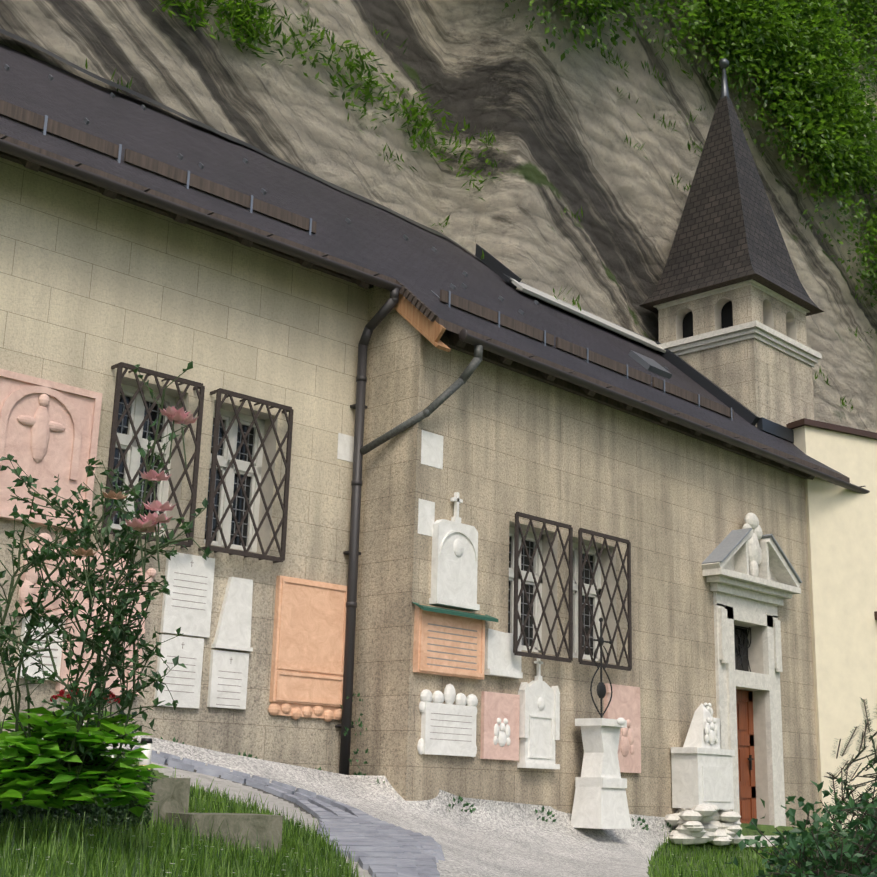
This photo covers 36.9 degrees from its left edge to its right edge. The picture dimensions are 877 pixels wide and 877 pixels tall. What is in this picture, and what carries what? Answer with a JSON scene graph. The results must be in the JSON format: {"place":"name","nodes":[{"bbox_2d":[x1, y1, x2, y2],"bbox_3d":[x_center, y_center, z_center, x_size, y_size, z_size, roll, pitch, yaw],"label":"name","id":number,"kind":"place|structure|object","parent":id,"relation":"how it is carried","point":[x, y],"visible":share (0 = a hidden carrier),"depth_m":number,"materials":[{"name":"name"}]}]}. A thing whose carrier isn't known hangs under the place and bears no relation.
{"place":"outdoors","nodes":[
{"label":"outdoors","id":0,"kind":"place"},
{"bbox_2d":[107,743,151,764],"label":"grave candles","id":1,"kind":"object","parent":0,"point":[147,753],"visible":0.19,"depth_m":8.42},
{"bbox_2d":[106,738,152,751],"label":"grave candle lids","id":2,"kind":"object","parent":1,"relation":"on","point":[149,740],"visible":0.27,"depth_m":8.44,"materials":[{"name":"black metal"}]},
{"bbox_2d":[0,99,835,484],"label":"roof timber","id":3,"kind":"object","parent":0,"point":[450,339],"visible":0.46,"depth_m":15.84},
{"bbox_2d":[394,293,450,351],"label":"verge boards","id":4,"kind":"object","parent":3,"relation":"attached to","point":[420,322],"visible":0.79,"depth_m":15.59,"materials":[{"name":"brown wood"}]},
{"bbox_2d":[0,43,846,476],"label":"roof shingles","id":5,"kind":"object","parent":3,"relation":"on","point":[370,235],"visible":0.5,"depth_m":17.19,"materials":[{"name":"grey tile"}]},
{"bbox_2d":[4,64,732,420],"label":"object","id":6,"kind":"object","parent":5,"relation":"on","point":[650,364],"visible":0.71,"depth_m":18.33,"materials":[{"name":"grey metal"}]},
{"bbox_2d":[0,28,793,442],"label":"roof flashing","id":7,"kind":"object","parent":5,"relation":"on","point":[678,362],"visible":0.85,"depth_m":21.36,"materials":[{"name":"black metal"}]},
{"bbox_2d":[510,278,665,352],"bbox_3d":[2.619,-2.015,22.086,0.301,0.278,4.050,-12,-20,42],"label":"pale roof board","id":8,"kind":"object","parent":5,"relation":"on","point":[581,313],"visible":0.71,"depth_m":21.80,"materials":[{"name":"white wood"}]},
{"bbox_2d":[0,133,849,482],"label":"gutter","id":9,"kind":"object","parent":3,"relation":"attached to","point":[446,325],"visible":0.17,"depth_m":15.72,"materials":[{"name":"brown metal"}]},
{"bbox_2d":[0,135,869,493],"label":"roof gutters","id":10,"kind":"object","parent":3,"relation":"attached to","point":[74,171],"visible":0.92,"depth_m":15.44,"materials":[{"name":"brown metal"}]},
{"bbox_2d":[0,723,870,876],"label":"terrain","id":11,"kind":"structure","parent":0,"point":[488,838],"depth_m":13.80,"materials":[{"name":"grey gravel"}]},
{"bbox_2d":[0,754,157,828],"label":"box hedge","id":12,"kind":"object","parent":11,"relation":"on","point":[102,812],"depth_m":7.36,"materials":[{"name":"green plant"}]},
{"bbox_2d":[0,687,166,816],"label":"leafy shrub","id":13,"kind":"object","parent":11,"relation":"on","point":[36,796],"depth_m":6.03,"materials":[{"name":"green plant"}]},
{"bbox_2d":[0,361,212,801],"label":"rose bush","id":14,"kind":"object","parent":11,"relation":"on","point":[100,595],"depth_m":6.15,"materials":[{"name":"green plant"}]},
{"bbox_2d":[69,490,128,556],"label":"flowers","id":15,"kind":"object","parent":14,"relation":"attached to","point":[111,494],"visible":1,"depth_m":5.78,"materials":[{"name":"brown plant"}]},
{"bbox_2d":[125,406,197,532],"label":"pink flowers","id":16,"kind":"object","parent":14,"relation":"attached to","point":[179,416],"visible":0.98,"depth_m":5.92,"materials":[{"name":"pink plant"}]},
{"bbox_2d":[0,157,368,772],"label":"building wall","id":17,"kind":"structure","parent":11,"relation":"on","point":[95,286],"depth_m":14.38,"materials":[{"name":"paint"}]},
{"bbox_2d":[335,288,398,774],"bbox_3d":[-0.820,1.112,15.362,0.687,5.966,0.178,-12,-20,42],"label":"downpipe","id":18,"kind":"object","parent":17,"relation":"attached to","point":[360,406],"visible":0.92,"depth_m":15.46,"materials":[{"name":"grey metal"}]},
{"bbox_2d":[145,777,282,857],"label":"grave kerb stones","id":19,"kind":"object","parent":11,"relation":"on","point":[170,795],"visible":0.25,"depth_m":8.39,"materials":[{"name":"grey stone"}]},
{"bbox_2d":[134,746,444,876],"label":"paved path","id":20,"kind":"structure","parent":11,"relation":"on","point":[379,847],"depth_m":10.05,"materials":[{"name":"stone"}]},
{"bbox_2d":[1,802,740,876],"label":"grass clover flowers","id":21,"kind":"object","parent":11,"relation":"on","point":[235,854],"visible":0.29,"depth_m":6.74,"materials":[{"name":"white plant"}]},
{"bbox_2d":[160,693,676,831],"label":"wall weeds","id":22,"kind":"object","parent":11,"relation":"on","point":[459,797],"depth_m":14.82,"materials":[{"name":"green plant"}]},
{"bbox_2d":[0,768,864,876],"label":"grass","id":23,"kind":"structure","parent":11,"relation":"on","point":[90,853],"depth_m":6.81,"materials":[{"name":"green plant"}]},
{"bbox_2d":[349,286,820,828],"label":"chapel wall","id":24,"kind":"structure","parent":11,"relation":"on","point":[675,508],"depth_m":16.90,"materials":[{"name":"paint"}]},
{"bbox_2d":[0,369,640,772],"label":"pink memorial plaques","id":25,"kind":"object","parent":24,"relation":"attached to","point":[48,431],"visible":0.44,"depth_m":13.08,"materials":[{"name":"pink stone"}]},
{"bbox_2d":[110,384,600,660],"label":"window frames","id":26,"kind":"structure","parent":24,"relation":"attached to","point":[133,455],"depth_m":14.99,"materials":[{"name":"white wood"}]},
{"bbox_2d":[105,395,592,655],"bbox_3d":[-0.724,1.212,15.833,1.116,2.440,7.249,-12,-20,42],"label":"window glass","id":27,"kind":"object","parent":26,"relation":"in","point":[240,501],"depth_m":14.96,"materials":[{"name":"glass"}]},
{"bbox_2d":[113,396,593,654],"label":"lead cames","id":28,"kind":"object","parent":27,"relation":"attached to","point":[243,510],"depth_m":15.00,"materials":[{"name":"grey metal"}]},
{"bbox_2d":[97,362,631,670],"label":"window grilles","id":29,"kind":"object","parent":24,"relation":"attached to","point":[200,392],"depth_m":14.73,"materials":[{"name":"metal"}]},
{"bbox_2d":[16,430,734,808],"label":"memorial plaques","id":30,"kind":"object","parent":24,"relation":"attached to","point":[702,766],"visible":0.96,"depth_m":15.25,"materials":[{"name":"white stone"}]},
{"bbox_2d":[30,560,476,741],"bbox_3d":[0.269,2.708,15.574,10.344,1.745,0.817,13,-19,-37],"label":"inscription lettering","id":31,"kind":"object","parent":30,"relation":"attached to","point":[241,679],"visible":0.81,"depth_m":14.81,"materials":[{"name":"grey"}]},
{"bbox_2d":[590,618,612,717],"bbox_3d":[2.066,2.912,16.669,0.072,1.280,0.459,-12,-20,42],"label":"monument iron cross","id":32,"kind":"object","parent":30,"relation":"on","point":[601,690],"visible":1,"depth_m":16.62,"materials":[{"name":"grey metal"}]},
{"bbox_2d":[268,575,484,721],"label":"memorial plaques","id":33,"kind":"object","parent":24,"relation":"attached to","point":[307,663],"visible":0.9,"depth_m":14.87,"materials":[{"name":"orange stone"}]},
{"bbox_2d":[360,345,482,454],"bbox_3d":[-0.237,-0.495,15.585,1.468,1.304,0.408,-2,-15,13],"label":"drainpipe","id":34,"kind":"object","parent":24,"relation":"attached to","point":[454,387],"visible":1,"depth_m":15.55,"materials":[{"name":"metal"}]},
{"bbox_2d":[412,602,497,621],"bbox_3d":[0.200,2.011,15.197,0.200,0.110,1.272,-12,-20,42],"label":"plaque ledge","id":35,"kind":"object","parent":24,"relation":"attached to","point":[425,607],"visible":1,"depth_m":15.10,"materials":[{"name":"green metal"}]},
{"bbox_2d":[658,285,814,426],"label":"bell tower","id":36,"kind":"structure","parent":24,"relation":"on","point":[758,378],"depth_m":22.74,"materials":[{"name":"beige paint"}]},
{"bbox_2d":[683,301,732,337],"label":"belfry openings","id":37,"kind":"object","parent":36,"relation":"in","point":[727,315],"visible":0.07,"depth_m":23.12,"materials":[{"name":"black"}]},
{"bbox_2d":[639,96,823,315],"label":"spire roof","id":38,"kind":"structure","parent":36,"relation":"on","point":[728,232],"depth_m":23.74,"materials":[{"name":"tile"}]},
{"bbox_2d":[718,58,728,98],"bbox_3d":[5.446,-6.648,24.999,0.260,1.300,0.247,-12,-20,42],"label":"spire finial","id":39,"kind":"object","parent":38,"relation":"on","point":[723,64],"visible":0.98,"depth_m":25.02,"materials":[{"name":"silver metal"}]},
{"bbox_2d":[648,279,821,366],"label":"tower cornices","id":40,"kind":"object","parent":36,"relation":"attached to","point":[773,338],"visible":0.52,"depth_m":22.85,"materials":[{"name":"grey stone"}]},
{"bbox_2d":[735,625,748,671],"bbox_3d":[4.466,3.211,20.067,0.020,0.760,0.970,-12,-20,42],"label":"transom window","id":41,"kind":"structure","parent":24,"relation":"attached to","point":[744,666],"depth_m":20.26,"materials":[{"name":"black glass"}]},
{"bbox_2d":[701,513,800,846],"bbox_3d":[4.700,3.623,19.715,0.560,5.095,2.388,-12,-20,42],"label":"door surround","id":42,"kind":"object","parent":24,"relation":"attached to","point":[751,578],"visible":0.9,"depth_m":19.84,"materials":[{"name":"white stone"}]},
{"bbox_2d":[734,625,753,769],"bbox_3d":[4.518,3.836,19.832,0.072,2.255,0.987,-12,-20,42],"label":"ironwork","id":43,"kind":"object","parent":42,"relation":"attached to","point":[750,758],"visible":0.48,"depth_m":20.15,"materials":[{"name":"black metal"}]},
{"bbox_2d":[736,689,756,823],"bbox_3d":[4.447,4.816,19.614,0.060,2.125,0.970,-12,-20,42],"label":"door leaf","id":44,"kind":"object","parent":42,"relation":"in","point":[745,739],"visible":0.31,"depth_m":19.79,"materials":[{"name":"brown wood"}]},
{"bbox_2d":[702,528,801,582],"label":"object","id":45,"kind":"structure","parent":42,"relation":"on","point":[726,547],"depth_m":19.72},
{"bbox_2d":[571,787,631,828],"bbox_3d":[2.006,4.557,16.244,0.480,0.500,0.620,-12,-20,42],"label":"monument pedestal","id":46,"kind":"object","parent":11,"relation":"on","point":[599,808],"visible":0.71,"depth_m":16.06,"materials":[{"name":"white stone"}]},
{"bbox_2d":[665,804,745,845],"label":"monument rubble plinth","id":47,"kind":"structure","parent":11,"relation":"on","point":[704,823],"depth_m":17.61,"materials":[{"name":"stone"}]},
{"bbox_2d":[725,756,876,876],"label":"shrub","id":48,"kind":"object","parent":11,"relation":"on","point":[850,847],"depth_m":6.33,"materials":[{"name":"green plant"}]},
{"bbox_2d":[792,426,876,830],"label":"neighboring building wall","id":49,"kind":"structure","parent":11,"relation":"on","point":[842,538],"depth_m":21.84,"materials":[{"name":"beige paint"}]},
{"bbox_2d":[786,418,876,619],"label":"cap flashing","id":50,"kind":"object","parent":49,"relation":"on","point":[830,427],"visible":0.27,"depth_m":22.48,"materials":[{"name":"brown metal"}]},
{"bbox_2d":[837,873,863,876],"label":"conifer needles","id":51,"kind":"object","parent":11,"relation":"on","point":[842,875],"visible":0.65,"depth_m":5.94,"materials":[{"name":"green plant"}]},
{"bbox_2d":[824,698,876,876],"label":"shrub","id":52,"kind":"object","parent":11,"relation":"on","point":[866,767],"depth_m":8.28,"materials":[{"name":"green plant"}]},
{"bbox_2d":[0,0,876,432],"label":"rock cliff","id":53,"kind":"structure","parent":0,"point":[554,124],"depth_m":22.33,"materials":[{"name":"grey stone"}]},
{"bbox_2d":[85,0,876,411],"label":"cliff ledge grass tufts","id":54,"kind":"object","parent":53,"relation":"on","point":[241,10],"visible":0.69,"depth_m":20.75,"materials":[{"name":"green plant"}]},
{"bbox_2d":[502,0,876,306],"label":"cliff bush leaves","id":55,"kind":"object","parent":53,"relation":"attached to","point":[804,42],"visible":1,"depth_m":27.85,"materials":[{"name":"green plant"}]}
]}

